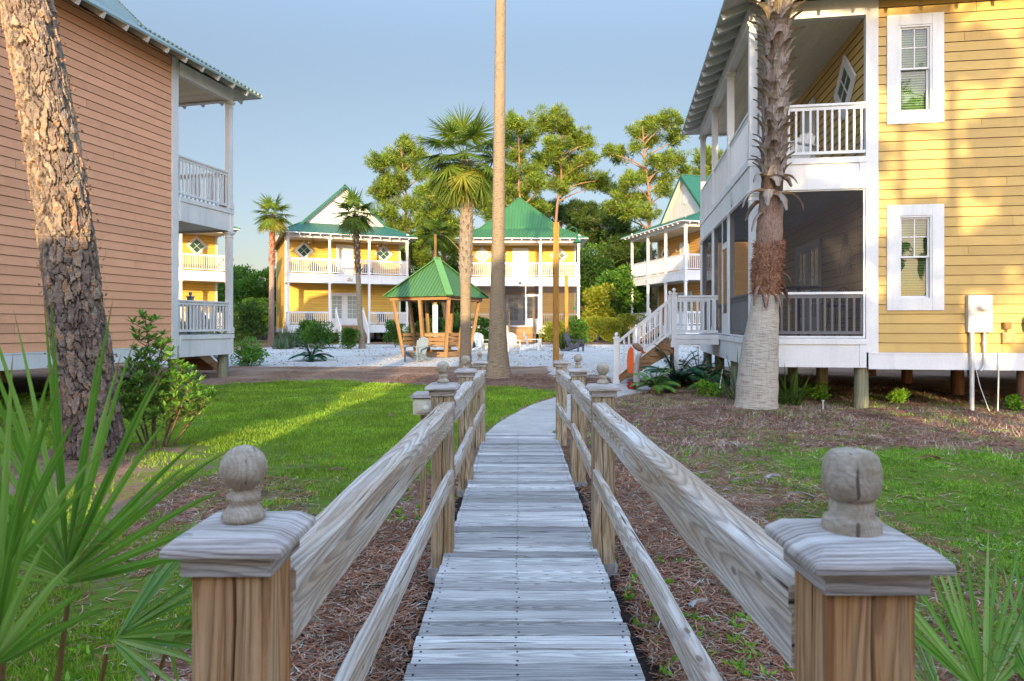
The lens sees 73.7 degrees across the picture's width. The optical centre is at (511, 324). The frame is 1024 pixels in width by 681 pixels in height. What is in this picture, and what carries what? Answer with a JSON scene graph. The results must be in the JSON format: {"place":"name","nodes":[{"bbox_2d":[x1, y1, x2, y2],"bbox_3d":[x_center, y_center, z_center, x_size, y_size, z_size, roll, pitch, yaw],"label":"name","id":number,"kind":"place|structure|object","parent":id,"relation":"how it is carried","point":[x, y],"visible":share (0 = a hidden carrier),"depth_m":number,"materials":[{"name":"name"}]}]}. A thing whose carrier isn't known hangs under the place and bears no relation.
{"place":"outdoors","nodes":[
{"label":"outdoors","id":0,"kind":"place"},
{"bbox_2d":[265,336,296,348],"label":"ornamental grass","id":1,"kind":"object","parent":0,"point":[284,343],"depth_m":35.78,"materials":[{"name":"plant"}]},
{"bbox_2d":[268,325,302,346],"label":"ornamental grass","id":2,"kind":"object","parent":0,"point":[286,334],"depth_m":37.75,"materials":[{"name":"plant"}]},
{"bbox_2d":[119,0,760,324],"label":"sky","id":3,"kind":"structure","parent":0,"point":[337,81],"materials":[{"name":"blue"}]},
{"bbox_2d":[0,327,1023,680],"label":"ground","id":4,"kind":"structure","parent":0,"point":[380,369],"depth_m":7.49,"materials":[{"name":"plant"}]},
{"bbox_2d":[0,0,130,460],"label":"pine tree","id":5,"kind":"object","parent":4,"relation":"on","point":[69,266],"visible":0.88,"depth_m":7.68,"materials":[{"name":"brown plant"}]},
{"bbox_2d":[0,294,231,680],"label":"palmetto plant","id":6,"kind":"object","parent":4,"relation":"on","point":[25,545],"visible":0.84,"depth_m":1.53,"materials":[{"name":"green plant"}]},
{"bbox_2d":[0,0,262,384],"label":"beach house","id":7,"kind":"structure","parent":4,"relation":"on","point":[135,83],"depth_m":15.15,"materials":[{"name":"wood"}]},
{"bbox_2d":[118,309,218,446],"bbox_3d":[-4.369,0.688,8.476,1.225,1.777,1.002,0,0,25],"label":"laurel shrub","id":8,"kind":"object","parent":4,"relation":"on","point":[155,404],"visible":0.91,"depth_m":8.46,"materials":[{"name":"green plant"}]},
{"bbox_2d":[179,226,240,331],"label":"beach house","id":9,"kind":"structure","parent":4,"relation":"on","point":[201,268],"depth_m":42.45,"materials":[{"name":"wood"}]},
{"bbox_2d":[186,236,207,253],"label":"diamond window","id":10,"kind":"structure","parent":9,"relation":"in","point":[196,245],"depth_m":42.72,"materials":[{"name":"white paint"}]},
{"bbox_2d":[217,264,267,335],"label":"oak tree","id":11,"kind":"object","parent":4,"relation":"on","point":[239,273],"visible":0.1,"depth_m":59.08,"materials":[{"name":"green plant"}]},
{"bbox_2d":[221,298,268,346],"bbox_3d":[-15.708,-0.112,39.881,2.722,2.882,2.649,0,0,0],"label":"shrub","id":12,"kind":"object","parent":4,"relation":"on","point":[246,323],"visible":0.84,"depth_m":39.74,"materials":[{"name":"green plant"}]},
{"bbox_2d":[229,335,270,365],"bbox_3d":[-8.991,0.930,23.528,1.314,1.205,1.070,0,0,26],"label":"shrub","id":13,"kind":"object","parent":4,"relation":"on","point":[248,355],"visible":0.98,"depth_m":23.42,"materials":[{"name":"green plant"}]},
{"bbox_2d":[233,267,275,338],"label":"oak tree","id":14,"kind":"object","parent":4,"relation":"on","point":[253,288],"visible":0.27,"depth_m":54.64,"materials":[{"name":"green plant"}]},
{"bbox_2d":[234,296,275,341],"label":"shrub","id":15,"kind":"object","parent":4,"relation":"on","point":[265,317],"visible":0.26,"depth_m":46.07,"materials":[{"name":"green plant"}]},
{"bbox_2d":[250,194,294,344],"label":"fan palm","id":16,"kind":"object","parent":4,"relation":"on","point":[273,224],"visible":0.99,"depth_m":41.85,"materials":[{"name":"plant"}]},
{"bbox_2d":[0,378,555,680],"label":"grass","id":17,"kind":"structure","parent":4,"relation":"on","point":[281,416],"depth_m":9.75,"materials":[{"name":"plant"}]},
{"bbox_2d":[295,319,315,346],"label":"shrub","id":18,"kind":"object","parent":4,"relation":"on","point":[300,327],"visible":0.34,"depth_m":38.80,"materials":[{"name":"green plant"}]},
{"bbox_2d":[288,337,335,361],"bbox_3d":[-7.619,0.981,25.935,1.623,1.006,1.618,0,0,16],"label":"sago palm","id":19,"kind":"object","parent":4,"relation":"on","point":[310,355],"visible":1,"depth_m":25.87,"materials":[{"name":"plant"}]},
{"bbox_2d":[296,319,341,348],"bbox_3d":[-10.291,0.561,36.431,2.450,1.759,1.754,0,0,0],"label":"shrub","id":20,"kind":"object","parent":4,"relation":"on","point":[320,330],"visible":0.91,"depth_m":36.29,"materials":[{"name":"green plant"}]},
{"bbox_2d":[268,184,417,343],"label":"beach house","id":21,"kind":"structure","parent":4,"relation":"on","point":[322,295],"depth_m":47.23,"materials":[{"name":"wood"}]},
{"bbox_2d":[294,241,312,257],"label":"diamond window","id":22,"kind":"structure","parent":21,"relation":"in","point":[303,250],"depth_m":46.80,"materials":[{"name":"white paint"}]},
{"bbox_2d":[331,293,344,323],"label":"door","id":23,"kind":"structure","parent":21,"relation":"in","point":[337,299],"depth_m":47.74,"materials":[{"name":"white paint"}]},
{"bbox_2d":[336,244,352,274],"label":"door","id":24,"kind":"structure","parent":21,"relation":"in","point":[342,251],"depth_m":47.88,"materials":[{"name":"white paint"}]},
{"bbox_2d":[345,293,356,323],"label":"door","id":25,"kind":"structure","parent":21,"relation":"in","point":[350,298],"depth_m":48.05,"materials":[{"name":"white paint"}]},
{"bbox_2d":[374,245,391,260],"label":"diamond window","id":26,"kind":"structure","parent":21,"relation":"in","point":[383,253],"depth_m":48.96,"materials":[{"name":"white paint"}]},
{"bbox_2d":[339,327,360,348],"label":"shrub","id":27,"kind":"object","parent":4,"relation":"on","point":[350,335],"visible":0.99,"depth_m":35.81,"materials":[{"name":"green plant"}]},
{"bbox_2d":[330,185,382,348],"bbox_3d":[-8.363,-2.998,36.539,2.901,8.762,2.993,0,0,43],"label":"fan palm","id":28,"kind":"object","parent":4,"relation":"on","point":[356,224],"visible":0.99,"depth_m":36.37,"materials":[{"name":"plant"}]},
{"bbox_2d":[380,319,409,346],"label":"shrub","id":29,"kind":"object","parent":4,"relation":"on","point":[391,327],"visible":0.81,"depth_m":37.84,"materials":[{"name":"green plant"}]},
{"bbox_2d":[364,131,434,331],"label":"pine tree","id":30,"kind":"object","parent":4,"relation":"on","point":[388,189],"visible":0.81,"depth_m":57.40,"materials":[{"name":"green plant"}]},
{"bbox_2d":[404,337,431,361],"bbox_3d":[-3.535,0.953,25.685,0.790,0.959,1.032,0,0,28],"label":"adirondack chair","id":31,"kind":"object","parent":4,"relation":"on","point":[421,346],"visible":0.98,"depth_m":25.78,"materials":[{"name":"white paint"}]},
{"bbox_2d":[410,391,430,518],"bbox_3d":[-0.687,1.137,5.288,0.176,1.220,0.264,0,0,0],"label":"path light","id":32,"kind":"object","parent":4,"relation":"on","point":[422,403],"visible":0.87,"depth_m":5.20,"materials":[{"name":"beige paint"}]},
{"bbox_2d":[401,266,442,323],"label":"oak tree","id":33,"kind":"object","parent":4,"relation":"on","point":[414,309],"visible":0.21,"depth_m":52.22,"materials":[{"name":"green plant"}]},
{"bbox_2d":[407,317,444,344],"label":"shrub","id":34,"kind":"object","parent":4,"relation":"on","point":[417,326],"visible":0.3,"depth_m":41.20,"materials":[{"name":"green plant"}]},
{"bbox_2d":[401,231,459,273],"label":"pine tree","id":35,"kind":"object","parent":4,"relation":"on","point":[419,256],"visible":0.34,"depth_m":60.28,"materials":[{"name":"green plant"}]},
{"bbox_2d":[414,213,453,317],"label":"fan palm","id":36,"kind":"object","parent":4,"relation":"on","point":[428,241],"visible":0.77,"depth_m":45.76,"materials":[{"name":"plant"}]},
{"bbox_2d":[433,305,437,336],"bbox_3d":[-4.500,0.125,40.100,0.280,2.550,0.200,0,0,0],"label":"white post","id":37,"kind":"object","parent":4,"relation":"on","point":[435,318],"visible":0.64,"depth_m":40.00,"materials":[{"name":"paint"}]},
{"bbox_2d":[383,257,488,357],"bbox_3d":[-3.190,-0.707,29.000,3.459,4.303,3.459,0,0,26],"label":"gazebo","id":38,"kind":"object","parent":4,"relation":"on","point":[436,279],"visible":0.78,"depth_m":28.26,"materials":[{"name":"green metal"}]},
{"bbox_2d":[411,171,474,319],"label":"pine tree","id":39,"kind":"object","parent":4,"relation":"on","point":[447,215],"visible":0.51,"depth_m":49.09,"materials":[{"name":"green plant"}]},
{"bbox_2d":[426,260,459,320],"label":"oak tree","id":40,"kind":"object","parent":4,"relation":"on","point":[456,304],"visible":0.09,"depth_m":52.91,"materials":[{"name":"green plant"}]},
{"bbox_2d":[429,312,477,336],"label":"shrub","id":41,"kind":"object","parent":4,"relation":"on","point":[456,328],"visible":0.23,"depth_m":41.55,"materials":[{"name":"green plant"}]},
{"bbox_2d":[410,103,521,366],"bbox_3d":[-1.640,-2.975,23.281,3.889,9.151,3.771,0,0,-28],"label":"fan palm","id":42,"kind":"object","parent":4,"relation":"on","point":[465,182],"visible":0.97,"depth_m":23.01,"materials":[{"name":"green plant"}]},
{"bbox_2d":[216,344,729,376],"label":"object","id":43,"kind":"structure","parent":4,"relation":"on","point":[457,360],"depth_m":28.83,"materials":[{"name":"brown plant"}]},
{"bbox_2d":[472,332,487,351],"bbox_3d":[-1.490,0.874,33.479,0.790,0.959,1.032,0,0,-35],"label":"adirondack chair","id":44,"kind":"object","parent":4,"relation":"on","point":[478,340],"visible":0.76,"depth_m":33.60,"materials":[{"name":"white paint"}]},
{"bbox_2d":[472,316,488,347],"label":"shrub","id":45,"kind":"object","parent":4,"relation":"on","point":[483,324],"visible":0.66,"depth_m":37.40,"materials":[{"name":"green plant"}]},
{"bbox_2d":[485,0,512,378],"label":"fan palm","id":46,"kind":"object","parent":4,"relation":"on","point":[498,365],"visible":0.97,"depth_m":18.45,"materials":[{"name":"plant"}]},
{"bbox_2d":[507,333,521,351],"bbox_3d":[0.006,0.877,33.094,0.790,0.959,1.032,0,0,-12],"label":"adirondack chair","id":47,"kind":"object","parent":4,"relation":"on","point":[511,340],"visible":0.77,"depth_m":33.31,"materials":[{"name":"white paint"}]},
{"bbox_2d":[473,108,555,222],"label":"pine tree","id":48,"kind":"object","parent":4,"relation":"on","point":[531,176],"visible":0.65,"depth_m":55.91,"materials":[{"name":"green plant"}]},
{"bbox_2d":[6,373,1023,680],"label":"pine straw","id":49,"kind":"object","parent":4,"relation":"on","point":[648,635],"visible":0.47,"depth_m":4.49,"materials":[{"name":"plant"}]},
{"bbox_2d":[454,197,588,342],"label":"beach house","id":50,"kind":"structure","parent":4,"relation":"on","point":[528,264],"depth_m":47.08,"materials":[{"name":"wood"}]},
{"bbox_2d":[474,246,490,261],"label":"diamond window","id":51,"kind":"structure","parent":50,"relation":"in","point":[482,254],"depth_m":49.01,"materials":[{"name":"white paint"}]},
{"bbox_2d":[512,248,528,276],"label":"door","id":52,"kind":"structure","parent":50,"relation":"in","point":[518,254],"depth_m":49.06,"materials":[{"name":"white paint"}]},
{"bbox_2d":[526,295,538,325],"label":"screen door","id":53,"kind":"structure","parent":50,"relation":"in","point":[532,301],"depth_m":47.05,"materials":[{"name":"white paint"}]},
{"bbox_2d":[403,433,644,680],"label":"boardwalk","id":54,"kind":"structure","parent":4,"relation":"on","point":[522,591],"depth_m":3.78,"materials":[{"name":"grey wood"}]},
{"bbox_2d":[159,352,487,680],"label":"boardwalk railing","id":55,"kind":"object","parent":54,"relation":"attached to","point":[264,582],"visible":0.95,"depth_m":1.41,"materials":[{"name":"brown wood"}]},
{"bbox_2d":[553,352,955,680],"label":"boardwalk railing","id":56,"kind":"object","parent":54,"relation":"attached to","point":[837,588],"visible":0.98,"depth_m":1.23,"materials":[{"name":"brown wood"}]},
{"bbox_2d":[520,332,541,349],"bbox_3d":[0.960,0.866,34.617,1.032,0.959,0.790,0,0,10],"label":"adirondack chair","id":57,"kind":"object","parent":4,"relation":"on","point":[538,344],"visible":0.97,"depth_m":34.37,"materials":[{"name":"white paint"}]},
{"bbox_2d":[44,393,1023,680],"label":"weeds","id":58,"kind":"object","parent":4,"relation":"on","point":[654,619],"visible":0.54,"depth_m":4.33,"materials":[{"name":"green plant"}]},
{"bbox_2d":[538,319,573,342],"bbox_3d":[2.470,0.476,38.431,2.086,1.719,1.899,0,0,0],"label":"shrub","id":59,"kind":"object","parent":4,"relation":"on","point":[548,329],"visible":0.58,"depth_m":38.30,"materials":[{"name":"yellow plant"}]},
{"bbox_2d":[539,196,590,249],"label":"pine tree","id":60,"kind":"object","parent":4,"relation":"on","point":[563,218],"visible":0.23,"depth_m":66.28,"materials":[{"name":"green plant"}]},
{"bbox_2d":[549,325,584,349],"bbox_3d":[2.586,0.583,33.989,2.032,1.435,2.234,0,0,-18],"label":"yucca plant","id":61,"kind":"object","parent":4,"relation":"on","point":[562,344],"visible":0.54,"depth_m":33.80,"materials":[{"name":"plant"}]},
{"bbox_2d":[553,222,581,366],"bbox_3d":[1.877,-0.846,22.950,0.998,5.143,0.360,0,0,0],"label":"lamp pole","id":62,"kind":"object","parent":4,"relation":"on","point":[556,234],"visible":0.91,"depth_m":22.80,"materials":[{"name":"brown wood"}]},
{"bbox_2d":[526,102,615,221],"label":"pine tree","id":63,"kind":"object","parent":4,"relation":"on","point":[561,160],"visible":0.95,"depth_m":59.91,"materials":[{"name":"green plant"}]},
{"bbox_2d":[565,275,577,346],"bbox_3d":[3.321,-0.579,38.000,0.775,4.305,0.360,0,0,0],"label":"lamp pole","id":64,"kind":"object","parent":4,"relation":"on","point":[566,302],"visible":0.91,"depth_m":37.91,"materials":[{"name":"brown wood"}]},
{"bbox_2d":[561,333,584,351],"bbox_3d":[2.952,0.876,33.248,1.032,0.959,0.790,0,0,30],"label":"adirondack chair","id":65,"kind":"object","parent":4,"relation":"on","point":[570,345],"visible":0.99,"depth_m":33.20,"materials":[{"name":"purple paint"}]},
{"bbox_2d":[560,314,590,344],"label":"shrub","id":66,"kind":"object","parent":4,"relation":"on","point":[580,325],"visible":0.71,"depth_m":40.12,"materials":[{"name":"green plant"}]},
{"bbox_2d":[582,315,607,342],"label":"hedge plant","id":67,"kind":"object","parent":4,"relation":"on","point":[596,326],"visible":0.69,"depth_m":42.78,"materials":[{"name":"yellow plant"}]},
{"bbox_2d":[576,248,615,312],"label":"oak tree","id":68,"kind":"object","parent":4,"relation":"on","point":[592,268],"visible":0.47,"depth_m":54.63,"materials":[{"name":"green plant"}]},
{"bbox_2d":[580,282,616,341],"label":"oak tree","id":69,"kind":"object","parent":4,"relation":"on","point":[595,298],"visible":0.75,"depth_m":46.36,"materials":[{"name":"green plant"}]},
{"bbox_2d":[576,237,625,337],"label":"oak tree","id":70,"kind":"object","parent":4,"relation":"on","point":[593,246],"visible":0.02,"depth_m":59.21,"materials":[{"name":"green plant"}]},
{"bbox_2d":[564,197,644,329],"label":"pine tree","id":71,"kind":"object","parent":4,"relation":"on","point":[593,217],"visible":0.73,"depth_m":61.77,"materials":[{"name":"green plant"}]},
{"bbox_2d":[599,316,622,343],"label":"hedge plant","id":72,"kind":"object","parent":4,"relation":"on","point":[613,325],"visible":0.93,"depth_m":42.76,"materials":[{"name":"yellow plant"}]},
{"bbox_2d":[600,177,632,334],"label":"pine tree","id":73,"kind":"object","parent":4,"relation":"on","point":[612,186],"visible":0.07,"depth_m":66.06,"materials":[{"name":"green plant"}]},
{"bbox_2d":[594,262,656,336],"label":"oak tree","id":74,"kind":"object","parent":4,"relation":"on","point":[619,278],"visible":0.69,"depth_m":49.12,"materials":[{"name":"green plant"}]},
{"bbox_2d":[597,228,656,336],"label":"pine tree","id":75,"kind":"object","parent":4,"relation":"on","point":[620,252],"visible":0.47,"depth_m":56.73,"materials":[{"name":"green plant"}]},
{"bbox_2d":[615,313,646,342],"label":"hedge plant","id":76,"kind":"object","parent":4,"relation":"on","point":[626,320],"visible":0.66,"depth_m":45.34,"materials":[{"name":"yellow plant"}]},
{"bbox_2d":[599,106,692,339],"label":"pine tree","id":77,"kind":"object","parent":4,"relation":"on","point":[627,206],"visible":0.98,"depth_m":53.54,"materials":[{"name":"green plant"}]},
{"bbox_2d":[630,365,680,393],"bbox_3d":[3.209,1.255,15.372,1.112,0.690,1.243,0,0,0],"label":"sago palm","id":78,"kind":"object","parent":4,"relation":"on","point":[656,386],"visible":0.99,"depth_m":15.31,"materials":[{"name":"green plant"}]},
{"bbox_2d":[621,174,708,344],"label":"beach house","id":79,"kind":"structure","parent":4,"relation":"on","point":[674,234],"depth_m":45.27,"materials":[{"name":"beige"}]},
{"bbox_2d":[640,344,717,389],"bbox_3d":[4.057,1.054,16.554,1.775,1.162,1.734,0,0,-40],"label":"sago palm","id":80,"kind":"object","parent":4,"relation":"on","point":[682,374],"visible":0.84,"depth_m":16.43,"materials":[{"name":"plant"}]},
{"bbox_2d":[669,346,729,384],"bbox_3d":[4.728,1.065,17.266,1.809,1.064,1.527,0,0,0],"label":"sago palm","id":81,"kind":"object","parent":4,"relation":"on","point":[708,373],"visible":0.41,"depth_m":17.04,"materials":[{"name":"plant"}]},
{"bbox_2d":[687,144,723,175],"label":"pine tree","id":82,"kind":"object","parent":4,"relation":"on","point":[696,170],"visible":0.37,"depth_m":47.28,"materials":[{"name":"green plant"}]},
{"bbox_2d":[687,372,723,393],"bbox_3d":[4.264,1.324,15.188,0.757,0.524,0.745,0,0,0],"label":"sago palm","id":83,"kind":"object","parent":4,"relation":"on","point":[692,385],"visible":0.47,"depth_m":15.18,"materials":[{"name":"green plant"}]},
{"bbox_2d":[694,379,726,397],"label":"weed clump","id":84,"kind":"object","parent":4,"relation":"on","point":[712,388],"visible":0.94,"depth_m":14.60,"materials":[{"name":"green plant"}]},
{"bbox_2d":[707,349,737,399],"bbox_3d":[4.411,0.985,13.862,1.165,1.120,1.765,0,0,9],"label":"yucca plant","id":85,"kind":"object","parent":4,"relation":"on","point":[733,387],"visible":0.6,"depth_m":13.96,"materials":[{"name":"green plant"}]},
{"bbox_2d":[734,0,806,410],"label":"fan palm","id":86,"kind":"object","parent":4,"relation":"on","point":[757,385],"visible":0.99,"depth_m":12.10,"materials":[{"name":"plant"}]},
{"bbox_2d":[545,377,1023,447],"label":"pine straw","id":87,"kind":"object","parent":4,"relation":"on","point":[840,438],"visible":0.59,"depth_m":11.29,"materials":[{"name":"plant"}]},
{"bbox_2d":[549,385,1023,459],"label":"dry grass","id":88,"kind":"structure","parent":4,"relation":"on","point":[950,450],"depth_m":10.44,"materials":[{"name":"brown plant"}]},
{"bbox_2d":[778,363,815,405],"bbox_3d":[5.204,1.107,12.966,1.365,0.873,1.319,0,0,-19],"label":"yucca plant","id":89,"kind":"object","parent":4,"relation":"on","point":[789,395],"visible":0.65,"depth_m":12.82,"materials":[{"name":"plant"}]},
{"bbox_2d":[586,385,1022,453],"bbox_3d":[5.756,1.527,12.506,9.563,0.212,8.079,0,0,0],"label":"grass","id":90,"kind":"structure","parent":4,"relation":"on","point":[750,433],"depth_m":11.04,"materials":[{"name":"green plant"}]},
{"bbox_2d":[795,381,831,399],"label":"weed clump","id":91,"kind":"object","parent":4,"relation":"on","point":[821,391],"visible":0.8,"depth_m":13.84,"materials":[{"name":"green plant"}]},
{"bbox_2d":[613,0,1023,410],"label":"beach house","id":92,"kind":"structure","parent":4,"relation":"on","point":[903,233],"depth_m":12.64,"materials":[{"name":"yellow"}]},
{"bbox_2d":[722,244,726,334],"bbox_3d":[5.039,-0.820,16.153,0.063,2.120,0.930,0,0,9],"label":"screen door","id":93,"kind":"structure","parent":92,"relation":"in","point":[724,249],"depth_m":16.32,"materials":[{"name":"white paint"}]},
{"bbox_2d":[785,133,819,158],"bbox_3d":[5.857,-3.540,14.174,1.032,0.959,0.790,0,0,-31],"label":"adirondack chair","id":94,"kind":"object","parent":92,"relation":"on","point":[806,143],"visible":0.23,"depth_m":14.12,"materials":[{"name":"white paint"}]},
{"bbox_2d":[800,97,815,157],"bbox_3d":[7.164,-4.235,16.588,0.090,2.210,1.170,0,0,9],"label":"door","id":95,"kind":"structure","parent":92,"relation":"in","point":[813,101],"depth_m":16.25,"materials":[{"name":"white paint"}]},
{"bbox_2d":[833,55,856,119],"bbox_3d":[6.754,-4.820,13.868,0.045,1.320,1.320,0,0,9],"label":"diamond window","id":96,"kind":"structure","parent":92,"relation":"in","point":[847,76],"depth_m":13.81,"materials":[{"name":"white paint"}]},
{"bbox_2d":[886,12,943,124],"bbox_3d":[7.418,-4.695,12.646,0.970,2.010,0.266,0,0,9],"label":"window","id":97,"kind":"structure","parent":92,"relation":"in","point":[915,42],"depth_m":12.57,"materials":[{"name":"white paint"}]},
{"bbox_2d":[886,204,943,309],"bbox_3d":[7.418,-1.230,12.646,0.970,1.940,0.266,0,0,9],"label":"window","id":98,"kind":"structure","parent":92,"relation":"in","point":[915,233],"depth_m":12.57,"materials":[{"name":"white paint"}]},
{"bbox_2d":[969,332,974,410],"bbox_3d":[8.292,0.860,12.309,0.092,1.440,0.092,0,0,9],"label":"conduit pipe","id":99,"kind":"object","parent":92,"relation":"attached to","point":[971,370],"visible":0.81,"depth_m":12.28,"materials":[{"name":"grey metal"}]},
{"bbox_2d":[966,295,992,331],"bbox_3d":[8.416,-0.195,12.260,0.400,0.670,0.219,0,0,9],"label":"electric meter box","id":100,"kind":"object","parent":92,"relation":"attached to","point":[979,313],"visible":1,"depth_m":12.25,"materials":[{"name":"grey metal"}]},
{"bbox_2d":[979,332,986,371],"bbox_3d":[8.479,0.494,12.294,0.118,0.709,0.064,0,0,9],"label":"conduit pipe","id":101,"kind":"object","parent":92,"relation":"attached to","point":[984,343],"visible":1,"depth_m":12.27,"materials":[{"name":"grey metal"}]},
{"bbox_2d":[1001,332,1015,342],"bbox_3d":[8.917,0.240,12.258,0.210,0.200,0.066,0,0,9],"label":"utility box","id":102,"kind":"object","parent":92,"relation":"attached to","point":[1008,337],"visible":1,"depth_m":12.23,"materials":[{"name":"yellow"}]},
{"bbox_2d":[640,435,1023,663],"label":"grass","id":103,"kind":"structure","parent":4,"relation":"on","point":[1011,515],"depth_m":6.35,"materials":[{"name":"green plant"}]},
{"bbox_2d":[887,387,911,403],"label":"weed clump","id":104,"kind":"object","parent":4,"relation":"on","point":[899,395],"visible":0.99,"depth_m":13.37,"materials":[{"name":"green plant"}]},
{"bbox_2d":[914,522,1023,680],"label":"palmetto plant","id":105,"kind":"object","parent":4,"relation":"on","point":[987,668],"visible":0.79,"depth_m":1.82,"materials":[{"name":"green plant"}]},
{"bbox_2d":[1002,394,1023,410],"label":"weed clump","id":106,"kind":"object","parent":4,"relation":"on","point":[1012,400],"visible":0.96,"depth_m":12.34,"materials":[{"name":"green plant"}]},
{"bbox_2d":[487,377,661,432],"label":"path","id":107,"kind":"structure","parent":0,"point":[539,417],"depth_m":11.49,"materials":[{"name":"concrete"}]},
{"bbox_2d":[627,343,645,384],"bbox_3d":[2.999,0.947,16.400,0.462,1.007,0.171,0,0,0],"label":"wood sculpture","id":108,"kind":"object","parent":107,"relation":"on","point":[632,367],"visible":0.93,"depth_m":16.38,"materials":[{"name":"orange paint"}]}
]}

